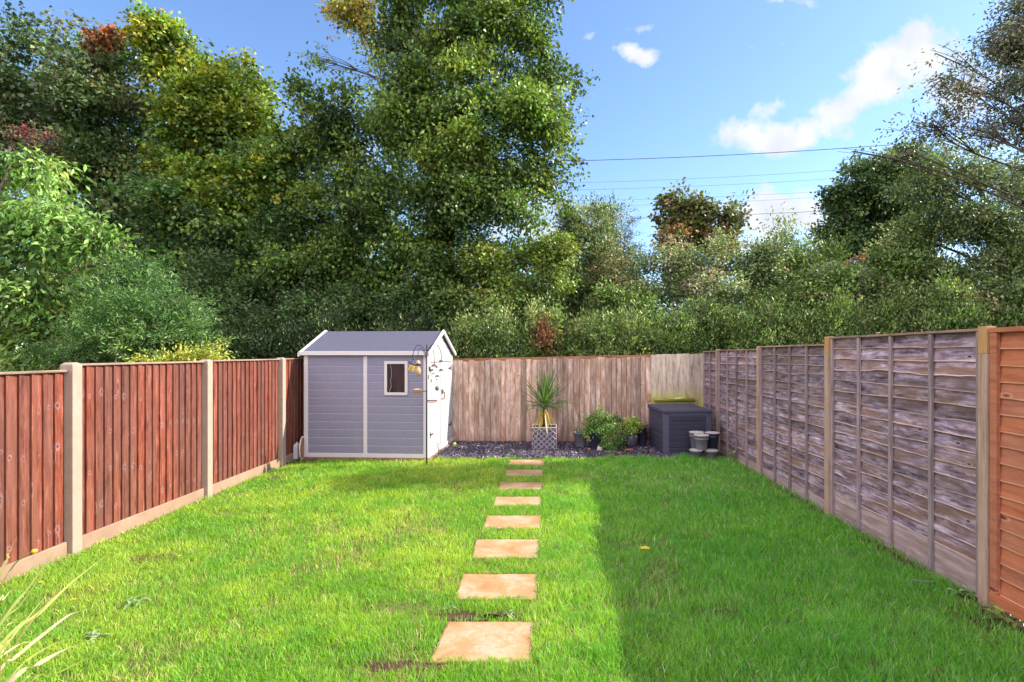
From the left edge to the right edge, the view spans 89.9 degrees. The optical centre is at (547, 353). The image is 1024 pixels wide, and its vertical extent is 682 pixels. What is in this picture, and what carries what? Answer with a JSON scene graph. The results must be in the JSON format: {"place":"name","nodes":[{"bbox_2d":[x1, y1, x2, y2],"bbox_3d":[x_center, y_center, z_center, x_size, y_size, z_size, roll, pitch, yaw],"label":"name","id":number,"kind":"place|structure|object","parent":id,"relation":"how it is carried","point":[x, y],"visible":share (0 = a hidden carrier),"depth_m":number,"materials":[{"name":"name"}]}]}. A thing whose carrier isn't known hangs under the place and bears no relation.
{"place":"outdoors","nodes":[
{"label":"outdoors","id":0,"kind":"place"},
{"bbox_2d":[0,537,118,681],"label":"ornamental grass","id":1,"kind":"object","parent":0,"point":[11,634],"depth_m":1.76,"materials":[{"name":"yellow plant"}]},
{"bbox_2d":[0,354,1022,607],"bbox_3d":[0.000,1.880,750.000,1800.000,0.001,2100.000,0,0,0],"label":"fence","id":2,"kind":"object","parent":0,"point":[514,354],"depth_m":16.64,"materials":[{"name":"wood"}]},
{"bbox_2d":[0,116,70,360],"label":"berry bush","id":3,"kind":"object","parent":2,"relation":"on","point":[22,130],"visible":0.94,"depth_m":12.46,"materials":[{"name":"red plant"}]},
{"bbox_2d":[0,143,169,371],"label":"cherry tree","id":4,"kind":"object","parent":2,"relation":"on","point":[47,225],"visible":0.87,"depth_m":9.06,"materials":[{"name":"green plant"}]},
{"bbox_2d":[77,22,128,275],"bbox_3d":[-13.302,-4.019,15.501,1.347,12.040,1.413,0,0,-40],"label":"tree","id":5,"kind":"object","parent":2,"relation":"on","point":[102,36],"visible":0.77,"depth_m":15.28,"materials":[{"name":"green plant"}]},
{"bbox_2d":[0,0,208,369],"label":"ivy clad tree","id":6,"kind":"object","parent":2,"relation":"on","point":[73,102],"visible":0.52,"depth_m":15.30,"materials":[{"name":"green plant"}]},
{"bbox_2d":[0,238,244,371],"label":"yew tree","id":7,"kind":"object","parent":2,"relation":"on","point":[114,333],"visible":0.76,"depth_m":8.35,"materials":[{"name":"green plant"}]},
{"bbox_2d":[0,358,303,584],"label":"red brown fence","id":8,"kind":"object","parent":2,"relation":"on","point":[86,449],"visible":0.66,"depth_m":5.32,"materials":[{"name":"wood"}]},
{"bbox_2d":[120,335,236,361],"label":"golden shrub","id":9,"kind":"object","parent":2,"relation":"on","point":[200,355],"visible":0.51,"depth_m":7.46,"materials":[{"name":"yellow plant"}]},
{"bbox_2d":[142,244,274,335],"bbox_3d":[-8.964,-0.471,13.303,3.268,4.944,2.817,0,0,40],"label":"understory bush","id":10,"kind":"object","parent":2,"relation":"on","point":[210,259],"visible":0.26,"depth_m":13.33,"materials":[{"name":"green plant"}]},
{"bbox_2d":[112,0,313,239],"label":"maple tree","id":11,"kind":"object","parent":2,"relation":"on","point":[203,102],"visible":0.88,"depth_m":14.90,"materials":[{"name":"green plant"}]},
{"bbox_2d":[86,110,383,326],"bbox_3d":[-8.954,-2.627,15.453,9.102,9.263,4.725,0,0,0],"label":"shaded tree","id":12,"kind":"object","parent":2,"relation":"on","point":[280,229],"visible":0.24,"depth_m":14.44,"materials":[{"name":"green plant"}]},
{"bbox_2d":[203,319,302,359],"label":"laurel bush","id":13,"kind":"object","parent":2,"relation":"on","point":[264,347],"visible":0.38,"depth_m":11.63,"materials":[{"name":"green plant"}]},
{"bbox_2d":[197,298,322,357],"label":"understory bush","id":14,"kind":"object","parent":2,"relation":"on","point":[256,316],"visible":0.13,"depth_m":12.39,"materials":[{"name":"green plant"}]},
{"bbox_2d":[270,302,370,359],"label":"laurel bush","id":15,"kind":"object","parent":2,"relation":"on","point":[331,324],"visible":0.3,"depth_m":11.91,"materials":[{"name":"green plant"}]},
{"bbox_2d":[259,269,387,337],"bbox_3d":[-5.746,-0.107,13.327,3.951,4.218,2.633,0,0,0],"label":"understory bush","id":16,"kind":"object","parent":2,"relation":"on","point":[346,299],"visible":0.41,"depth_m":13.03,"materials":[{"name":"green plant"}]},
{"bbox_2d":[315,0,400,281],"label":"golden branch tree","id":17,"kind":"object","parent":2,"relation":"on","point":[351,11],"visible":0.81,"depth_m":15.41,"materials":[{"name":"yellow plant"}]},
{"bbox_2d":[363,299,449,338],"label":"laurel bush","id":18,"kind":"object","parent":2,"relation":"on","point":[421,324],"visible":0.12,"depth_m":12.37,"materials":[{"name":"green plant"}]},
{"bbox_2d":[352,267,476,332],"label":"understory bush","id":19,"kind":"object","parent":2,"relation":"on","point":[403,298],"visible":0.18,"depth_m":12.87,"materials":[{"name":"green plant"}]},
{"bbox_2d":[235,0,599,326],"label":"tall beech tree","id":20,"kind":"object","parent":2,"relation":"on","point":[466,186],"visible":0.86,"depth_m":13.58,"materials":[{"name":"green plant"}]},
{"bbox_2d":[14,233,868,389],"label":"distant woodland","id":21,"kind":"object","parent":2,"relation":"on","point":[522,315],"depth_m":25.89,"materials":[{"name":"green plant"}]},
{"bbox_2d":[406,277,518,345],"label":"understory bush","id":22,"kind":"object","parent":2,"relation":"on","point":[448,295],"visible":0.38,"depth_m":12.59,"materials":[{"name":"green plant"}]},
{"bbox_2d":[429,621,532,664],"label":"paving slab","id":23,"kind":"structure","parent":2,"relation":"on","point":[479,640],"depth_m":3.26,"materials":[{"name":"stone"}]},
{"bbox_2d":[436,295,527,377],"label":"laurel bush","id":24,"kind":"object","parent":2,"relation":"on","point":[490,333],"visible":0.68,"depth_m":11.63,"materials":[{"name":"green plant"}]},
{"bbox_2d":[453,574,536,601],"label":"paving slab","id":25,"kind":"structure","parent":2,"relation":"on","point":[497,585],"depth_m":4.03,"materials":[{"name":"stone"}]},
{"bbox_2d":[471,539,538,559],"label":"paving slab","id":26,"kind":"structure","parent":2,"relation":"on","point":[492,548],"depth_m":4.82,"materials":[{"name":"stone"}]},
{"bbox_2d":[482,515,540,529],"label":"paving slab","id":27,"kind":"structure","parent":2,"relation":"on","point":[520,520],"depth_m":5.59,"materials":[{"name":"stone"}]},
{"bbox_2d":[492,497,540,506],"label":"paving slab","id":28,"kind":"structure","parent":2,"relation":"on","point":[516,500],"depth_m":6.39,"materials":[{"name":"stone"}]},
{"bbox_2d":[447,221,590,327],"bbox_3d":[-0.834,-0.679,13.165,3.773,5.362,2.218,0,0,0],"label":"yellow hazel","id":29,"kind":"object","parent":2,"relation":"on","point":[546,257],"visible":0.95,"depth_m":12.91,"materials":[{"name":"green plant"}]},
{"bbox_2d":[499,482,541,490],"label":"paving slab","id":30,"kind":"structure","parent":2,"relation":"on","point":[520,485],"depth_m":7.12,"materials":[{"name":"stone"}]},
{"bbox_2d":[505,470,542,477],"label":"paving slab","id":31,"kind":"structure","parent":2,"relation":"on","point":[531,473],"depth_m":7.90,"materials":[{"name":"stone"}]},
{"bbox_2d":[508,460,543,465],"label":"paving slab","id":32,"kind":"structure","parent":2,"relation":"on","point":[528,462],"depth_m":8.63,"materials":[{"name":"stone"}]},
{"bbox_2d":[506,288,578,381],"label":"laurel bush","id":33,"kind":"object","parent":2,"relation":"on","point":[538,342],"visible":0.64,"depth_m":12.06,"materials":[{"name":"green plant"}]},
{"bbox_2d":[452,354,702,440],"bbox_3d":[-0.525,0.950,10.643,7.550,1.900,0.315,0,0,0],"label":"weathered back fence","id":34,"kind":"object","parent":2,"relation":"on","point":[479,394],"visible":0.46,"depth_m":10.63,"materials":[{"name":"wood"}]},
{"bbox_2d":[551,310,624,408],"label":"laurel bush","id":35,"kind":"object","parent":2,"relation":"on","point":[573,343],"visible":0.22,"depth_m":12.00,"materials":[{"name":"green plant"}]},
{"bbox_2d":[540,189,659,339],"bbox_3d":[1.563,-1.871,17.255,4.734,7.745,3.392,0,0,0],"label":"ash tree","id":36,"kind":"object","parent":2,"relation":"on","point":[599,264],"visible":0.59,"depth_m":17.00,"materials":[{"name":"green plant"}]},
{"bbox_2d":[598,205,650,392],"bbox_3d":[3.410,-2.442,24.056,3.012,8.884,2.429,0,0,0],"label":"pine tree","id":37,"kind":"object","parent":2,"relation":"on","point":[628,234],"visible":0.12,"depth_m":23.89,"materials":[{"name":"green plant"}]},
{"bbox_2d":[572,274,677,353],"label":"understory bush","id":38,"kind":"object","parent":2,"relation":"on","point":[607,297],"visible":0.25,"depth_m":12.67,"materials":[{"name":"green plant"}]},
{"bbox_2d":[575,298,695,386],"bbox_3d":[2.020,0.334,12.005,2.867,3.336,2.237,0,0,0],"label":"laurel bush","id":39,"kind":"object","parent":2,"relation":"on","point":[627,341],"visible":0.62,"depth_m":11.70,"materials":[{"name":"green plant"}]},
{"bbox_2d":[605,222,798,330],"bbox_3d":[4.194,-0.803,13.886,5.648,5.614,3.467,0,0,0],"label":"hawthorn bush","id":40,"kind":"object","parent":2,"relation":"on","point":[684,268],"visible":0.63,"depth_m":13.73,"materials":[{"name":"green plant"}]},
{"bbox_2d":[647,177,761,281],"bbox_3d":[4.636,-1.639,15.619,3.295,7.282,2.343,0,0,0],"label":"bronze maple","id":41,"kind":"object","parent":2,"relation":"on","point":[692,215],"visible":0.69,"depth_m":15.13,"materials":[{"name":"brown plant"}]},
{"bbox_2d":[653,279,758,353],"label":"laurel bush","id":42,"kind":"object","parent":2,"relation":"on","point":[702,342],"visible":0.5,"depth_m":11.97,"materials":[{"name":"green plant"}]},
{"bbox_2d":[698,290,823,349],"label":"laurel bush","id":43,"kind":"object","parent":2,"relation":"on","point":[766,325],"visible":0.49,"depth_m":11.74,"materials":[{"name":"green plant"}]},
{"bbox_2d":[726,255,854,342],"bbox_3d":[5.876,-0.221,13.063,3.569,4.444,2.261,0,0,21],"label":"understory bush","id":44,"kind":"object","parent":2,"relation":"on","point":[817,282],"visible":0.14,"depth_m":12.59,"materials":[{"name":"green plant"}]},
{"bbox_2d":[739,201,854,285],"bbox_3d":[7.136,-1.220,14.922,3.294,6.442,2.274,0,0,0],"label":"whippy shrub","id":45,"kind":"object","parent":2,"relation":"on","point":[799,259],"visible":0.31,"depth_m":14.58,"materials":[{"name":"green plant"}]},
{"bbox_2d":[776,281,881,344],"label":"laurel bush","id":46,"kind":"object","parent":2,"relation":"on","point":[821,324],"visible":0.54,"depth_m":11.73,"materials":[{"name":"green plant"}]},
{"bbox_2d":[703,326,995,606],"bbox_3d":[3.250,0.855,7.168,0.100,2.110,6.870,0,0,0],"label":"grey lap fence","id":47,"kind":"object","parent":2,"relation":"on","point":[886,437],"visible":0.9,"depth_m":4.98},
{"bbox_2d":[784,251,924,321],"bbox_3d":[8.329,-0.269,13.366,4.708,4.540,2.653,0,0,0],"label":"silver shrub","id":48,"kind":"object","parent":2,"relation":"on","point":[855,276],"visible":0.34,"depth_m":12.76,"materials":[{"name":"green plant"}]},
{"bbox_2d":[843,253,867,306],"bbox_3d":[7.630,-0.222,12.646,0.312,4.444,0.801,0,0,0],"label":"orange leaf cluster","id":49,"kind":"object","parent":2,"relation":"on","point":[864,258],"visible":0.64,"depth_m":12.51,"materials":[{"name":"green plant"}]},
{"bbox_2d":[830,278,928,335],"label":"laurel bush","id":50,"kind":"object","parent":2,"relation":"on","point":[887,321],"visible":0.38,"depth_m":12.14,"materials":[{"name":"green plant"}]},
{"bbox_2d":[803,135,966,265],"bbox_3d":[11.356,-2.711,17.308,4.448,9.429,4.352,0,0,39],"label":"holm oak","id":51,"kind":"object","parent":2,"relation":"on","point":[850,205],"visible":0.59,"depth_m":16.95,"materials":[{"name":"green plant"}]},
{"bbox_2d":[852,234,987,323],"bbox_3d":[9.109,-0.561,13.219,3.090,5.124,2.630,0,0,0],"label":"understory bush","id":52,"kind":"object","parent":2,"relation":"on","point":[892,259],"visible":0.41,"depth_m":12.92,"materials":[{"name":"green plant"}]},
{"bbox_2d":[838,0,1023,209],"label":"locust tree","id":53,"kind":"object","parent":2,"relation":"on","point":[1008,41],"visible":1,"depth_m":9.74,"materials":[{"name":"green plant"}]},
{"bbox_2d":[845,130,1023,310],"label":"robinia tree","id":54,"kind":"object","parent":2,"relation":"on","point":[991,224],"visible":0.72,"depth_m":13.08,"materials":[{"name":"green plant"}]},
{"bbox_2d":[893,263,993,332],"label":"laurel bush","id":55,"kind":"object","parent":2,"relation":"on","point":[946,313],"visible":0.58,"depth_m":11.68,"materials":[{"name":"green plant"}]},
{"bbox_2d":[908,252,1023,327],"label":"understory bush","id":56,"kind":"object","parent":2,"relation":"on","point":[983,289],"visible":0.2,"depth_m":12.28,"materials":[{"name":"green plant"}]},
{"bbox_2d":[977,274,1023,332],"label":"laurel bush","id":57,"kind":"object","parent":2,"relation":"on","point":[1008,317],"visible":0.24,"depth_m":11.92,"materials":[{"name":"green plant"}]},
{"bbox_2d":[0,451,1023,681],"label":"lawn","id":58,"kind":"structure","parent":0,"point":[405,606],"depth_m":3.88,"materials":[{"name":"plant"}]},
{"bbox_2d":[83,629,109,642],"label":"broadleaf weed","id":59,"kind":"object","parent":58,"relation":"on","point":[93,635],"visible":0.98,"depth_m":3.31,"materials":[{"name":"green plant"}]},
{"bbox_2d":[123,594,150,609],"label":"broadleaf weed","id":60,"kind":"object","parent":58,"relation":"on","point":[129,603],"visible":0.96,"depth_m":3.75,"materials":[{"name":"green plant"}]},
{"bbox_2d":[130,554,165,563],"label":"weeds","id":61,"kind":"object","parent":58,"relation":"on","point":[145,556],"visible":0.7,"depth_m":4.61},
{"bbox_2d":[281,458,317,466],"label":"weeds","id":62,"kind":"object","parent":58,"relation":"on","point":[303,460],"visible":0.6,"depth_m":8.74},
{"bbox_2d":[293,442,299,458],"bbox_3d":[-4.335,1.675,8.860,0.076,0.291,0.120,0,0,0],"label":"white container","id":63,"kind":"object","parent":62,"relation":"on","point":[296,451],"visible":0.89,"depth_m":8.80,"materials":[{"name":"plastic"}]},
{"bbox_2d":[299,436,303,459],"bbox_3d":[-4.238,1.635,8.862,0.015,0.410,0.410,0,0,-13],"label":"round tray","id":64,"kind":"object","parent":62,"relation":"on","point":[301,449],"visible":0.94,"depth_m":8.77,"materials":[{"name":"white plastic"}]},
{"bbox_2d":[297,330,455,460],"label":"garden shed","id":65,"kind":"structure","parent":58,"relation":"on","point":[363,400],"depth_m":8.92,"materials":[{"name":"grey plastic"}]},
{"bbox_2d":[384,361,407,394],"bbox_3d":[-2.620,0.425,8.863,0.410,0.590,0.027,0,0,3],"label":"window","id":66,"kind":"structure","parent":65,"relation":"in","point":[395,372],"depth_m":8.86,"materials":[{"name":"white plastic"}]},
{"bbox_2d":[430,362,440,451],"bbox_3d":[-2.046,0.942,9.339,0.034,1.573,0.771,0,0,3],"label":"door","id":67,"kind":"structure","parent":65,"relation":"in","point":[435,408],"depth_m":9.36,"materials":[{"name":"white plastic"}]},
{"bbox_2d":[441,361,451,443],"bbox_3d":[-1.977,0.942,10.115,0.085,1.573,0.771,0,0,3],"label":"door","id":68,"kind":"structure","parent":65,"relation":"in","point":[446,423],"depth_m":10.15,"materials":[{"name":"white plastic"}]},
{"bbox_2d":[364,661,441,673],"bbox_3d":[-0.846,1.846,3.013,0.491,0.001,0.130,0,0,0],"label":"soil patch","id":69,"kind":"object","parent":58,"relation":"on","point":[378,665],"visible":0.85,"depth_m":3.02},
{"bbox_2d":[412,344,441,464],"bbox_3d":[-1.991,0.869,8.464,0.485,2.062,0.184,0,0,-11],"label":"bird feeder pole","id":70,"kind":"object","parent":58,"relation":"on","point":[426,356],"visible":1,"depth_m":8.46,"materials":[{"name":"metal"}]},
{"bbox_2d":[408,360,414,371],"bbox_3d":[-2.245,0.204,8.472,0.113,0.200,0.092,0,0,-28],"label":"seed feeder","id":71,"kind":"object","parent":70,"relation":"hanging from","point":[411,368],"visible":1,"depth_m":8.44,"materials":[{"name":"yellow metal"}]},
{"bbox_2d":[415,360,420,376],"bbox_3d":[-2.113,0.241,8.370,0.100,0.275,0.098,0,0,0],"label":"wicker feeder","id":72,"kind":"object","parent":70,"relation":"hanging from","point":[418,368],"visible":1,"depth_m":8.34,"materials":[{"name":"wicker"}]},
{"bbox_2d":[428,364,439,390],"bbox_3d":[-1.899,0.396,8.570,0.197,0.455,0.071,0,0,0],"label":"wind chime","id":73,"kind":"object","parent":70,"relation":"hanging from","point":[436,388],"visible":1,"depth_m":8.55,"materials":[{"name":"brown metal"}]},
{"bbox_2d":[432,611,500,621],"bbox_3d":[-0.556,1.846,3.595,0.518,0.001,0.156,0,0,0],"label":"soil patch","id":74,"kind":"object","parent":58,"relation":"on","point":[451,617],"visible":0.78,"depth_m":3.60,"materials":[{"name":"soil"}]},
{"bbox_2d":[482,612,523,619],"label":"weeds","id":75,"kind":"object","parent":58,"relation":"on","point":[504,616],"visible":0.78,"depth_m":3.61,"materials":[{"name":"plant"}]},
{"bbox_2d":[502,610,514,619],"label":"broadleaf weed","id":76,"kind":"object","parent":58,"relation":"on","point":[505,612],"visible":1,"depth_m":3.59,"materials":[{"name":"green plant"}]},
{"bbox_2d":[689,448,702,458],"bbox_3d":[2.555,1.748,8.800,0.229,0.203,0.229,0,0,0],"label":"nursery pot","id":77,"kind":"object","parent":58,"relation":"on","point":[694,452],"visible":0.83,"depth_m":8.72,"materials":[{"name":"grey plastic"}]},
{"bbox_2d":[694,434,708,449],"bbox_3d":[2.655,1.524,8.830,0.259,0.258,0.259,0,0,0],"label":"nursery pot","id":78,"kind":"object","parent":77,"relation":"on","point":[701,441],"visible":1,"depth_m":8.74,"materials":[{"name":"grey plastic"}]},
{"bbox_2d":[704,449,717,459],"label":"nursery pot","id":79,"kind":"object","parent":58,"relation":"on","point":[711,453],"visible":0.84,"depth_m":8.72,"materials":[{"name":"grey plastic"}]},
{"bbox_2d":[709,608,752,619],"bbox_3d":[1.293,1.846,3.630,0.402,0.001,0.180,0,0,0],"label":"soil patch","id":80,"kind":"object","parent":58,"relation":"on","point":[725,610],"visible":0.33,"depth_m":3.65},
{"bbox_2d":[777,487,820,513],"bbox_3d":[3.170,1.846,6.507,0.105,0.001,1.240,0,0,0],"label":"soil patch","id":81,"kind":"object","parent":58,"relation":"on","point":[778,488],"visible":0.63,"depth_m":6.44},
{"bbox_2d":[853,533,927,573],"bbox_3d":[3.165,1.846,4.766,0.116,0.001,1.001,0,0,0],"label":"soil patch","id":82,"kind":"object","parent":58,"relation":"on","point":[887,553],"visible":0.44,"depth_m":4.71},
{"bbox_2d":[946,585,977,599],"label":"broadleaf weed","id":83,"kind":"object","parent":58,"relation":"on","point":[964,590],"visible":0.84,"depth_m":3.90,"materials":[{"name":"green plant"}]},
{"bbox_2d":[947,602,1023,636],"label":"soil patch","id":84,"kind":"object","parent":58,"relation":"on","point":[995,619],"visible":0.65,"depth_m":3.56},
{"bbox_2d":[979,608,1023,627],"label":"broadleaf weed","id":85,"kind":"object","parent":84,"relation":"on","point":[1005,618],"visible":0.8,"depth_m":3.51,"materials":[{"name":"green plant"}]},
{"bbox_2d":[989,326,1023,620],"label":"orange lap fence","id":86,"kind":"object","parent":58,"relation":"on","point":[1007,465],"visible":1,"depth_m":3.61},
{"label":"slate bed","id":87,"kind":"structure","parent":58,"relation":"on","visible":0},
{"bbox_2d":[432,440,727,459],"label":"slate chippings","id":88,"kind":"object","parent":87,"relation":"on","point":[516,449],"visible":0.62,"depth_m":9.48,"materials":[{"name":"gravel"}]},
{"bbox_2d":[532,424,556,448],"bbox_3d":[-0.060,1.618,9.960,0.481,0.435,0.480,0,0,0],"label":"square planter","id":89,"kind":"object","parent":88,"relation":"on","point":[545,440],"visible":0.96,"depth_m":9.74,"materials":[{"name":"plastic"}]},
{"bbox_2d":[519,366,577,438],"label":"cordyline plant","id":90,"kind":"object","parent":89,"relation":"in","point":[545,391],"visible":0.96,"depth_m":9.90,"materials":[{"name":"green plant"}]},
{"bbox_2d":[573,431,586,447],"bbox_3d":[0.650,1.685,10.050,0.284,0.290,0.284,0,0,0],"label":"plant pot","id":91,"kind":"object","parent":88,"relation":"on","point":[580,442],"visible":0.68,"depth_m":9.95,"materials":[{"name":"grey plastic"}]},
{"bbox_2d":[570,420,584,432],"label":"wispy plant","id":92,"kind":"object","parent":91,"relation":"in","point":[577,425],"visible":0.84,"depth_m":10.07,"materials":[{"name":"green plant"}]},
{"bbox_2d":[590,431,603,448],"bbox_3d":[0.940,1.665,9.860,0.290,0.330,0.290,0,0,0],"label":"plant pot","id":93,"kind":"object","parent":88,"relation":"on","point":[595,440],"visible":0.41,"depth_m":9.75,"materials":[{"name":"plastic"}]},
{"bbox_2d":[577,405,618,443],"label":"bushy plant","id":94,"kind":"object","parent":93,"relation":"in","point":[597,424],"visible":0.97,"depth_m":9.82,"materials":[{"name":"green plant"}]},
{"bbox_2d":[624,433,637,447],"bbox_3d":[1.620,1.690,9.950,0.275,0.280,0.275,0,0,0],"label":"plant pot","id":95,"kind":"object","parent":88,"relation":"on","point":[633,439],"visible":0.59,"depth_m":9.84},
{"bbox_2d":[617,415,644,437],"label":"leafy plant","id":96,"kind":"object","parent":95,"relation":"in","point":[631,426],"visible":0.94,"depth_m":9.90,"materials":[{"name":"green plant"}]},
{"bbox_2d":[637,426,646,445],"bbox_3d":[1.870,1.640,10.120,0.210,0.380,0.210,0,0,0],"label":"plant pot","id":97,"kind":"object","parent":88,"relation":"on","point":[642,436],"visible":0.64,"depth_m":10.04,"materials":[{"name":"plastic"}]},
{"bbox_2d":[637,422,649,443],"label":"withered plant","id":98,"kind":"object","parent":88,"relation":"on","point":[648,432],"visible":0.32,"depth_m":10.17,"materials":[{"name":"brown plant"}]},
{"bbox_2d":[647,404,712,453],"bbox_3d":[2.511,1.430,9.798,0.929,0.840,1.033,0,0,-5],"label":"storage box","id":99,"kind":"object","parent":88,"relation":"on","point":[671,426],"visible":0.84,"depth_m":9.32,"materials":[{"name":"grey plastic"}]},
{"bbox_2d":[689,431,703,448],"bbox_3d":[2.640,1.616,9.060,0.265,0.468,0.265,0,0,0],"label":"nursery pot","id":100,"kind":"object","parent":88,"relation":"on","point":[692,439],"visible":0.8,"depth_m":9.00,"materials":[{"name":"grey plastic"}]},
{"bbox_2d":[705,431,719,448],"bbox_3d":[2.910,1.619,9.040,0.254,0.463,0.254,0,0,0],"label":"nursery pot","id":101,"kind":"object","parent":88,"relation":"on","point":[713,437],"visible":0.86,"depth_m":8.95,"materials":[{"name":"plastic"}]},
{"bbox_2d":[596,420,629,452],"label":"sprawling plant","id":102,"kind":"object","parent":87,"relation":"on","point":[609,443],"visible":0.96,"depth_m":9.58,"materials":[{"name":"green plant"}]},
{"bbox_2d":[0,0,1023,353],"label":"sky","id":103,"kind":"structure","parent":0,"point":[679,78],"materials":[{"name":"blue"}]},
{"bbox_2d":[400,201,967,219],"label":"power line","id":104,"kind":"object","parent":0,"point":[745,214],"visible":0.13,"depth_m":71.98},
{"bbox_2d":[368,133,1017,162],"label":"power line","id":105,"kind":"object","parent":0,"point":[740,154],"visible":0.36,"depth_m":69.97,"materials":[{"name":"metal"}]},
{"bbox_2d":[573,191,819,200],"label":"power line","id":106,"kind":"object","parent":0,"point":[720,196],"visible":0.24,"depth_m":85.99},
{"bbox_2d":[527,163,1013,190],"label":"power line","id":107,"kind":"object","parent":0,"point":[689,186],"visible":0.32,"depth_m":79.98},
{"bbox_2d":[581,153,1023,182],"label":"power line","id":108,"kind":"object","parent":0,"point":[733,176],"visible":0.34,"depth_m":77.98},
{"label":"plant pot","id":109,"kind":"object","parent":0,"visible":0},
{"bbox_2d":[608,413,624,428],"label":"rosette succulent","id":110,"kind":"object","parent":109,"relation":"in","point":[617,416],"visible":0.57,"depth_m":10.11,"materials":[{"name":"green plant"}]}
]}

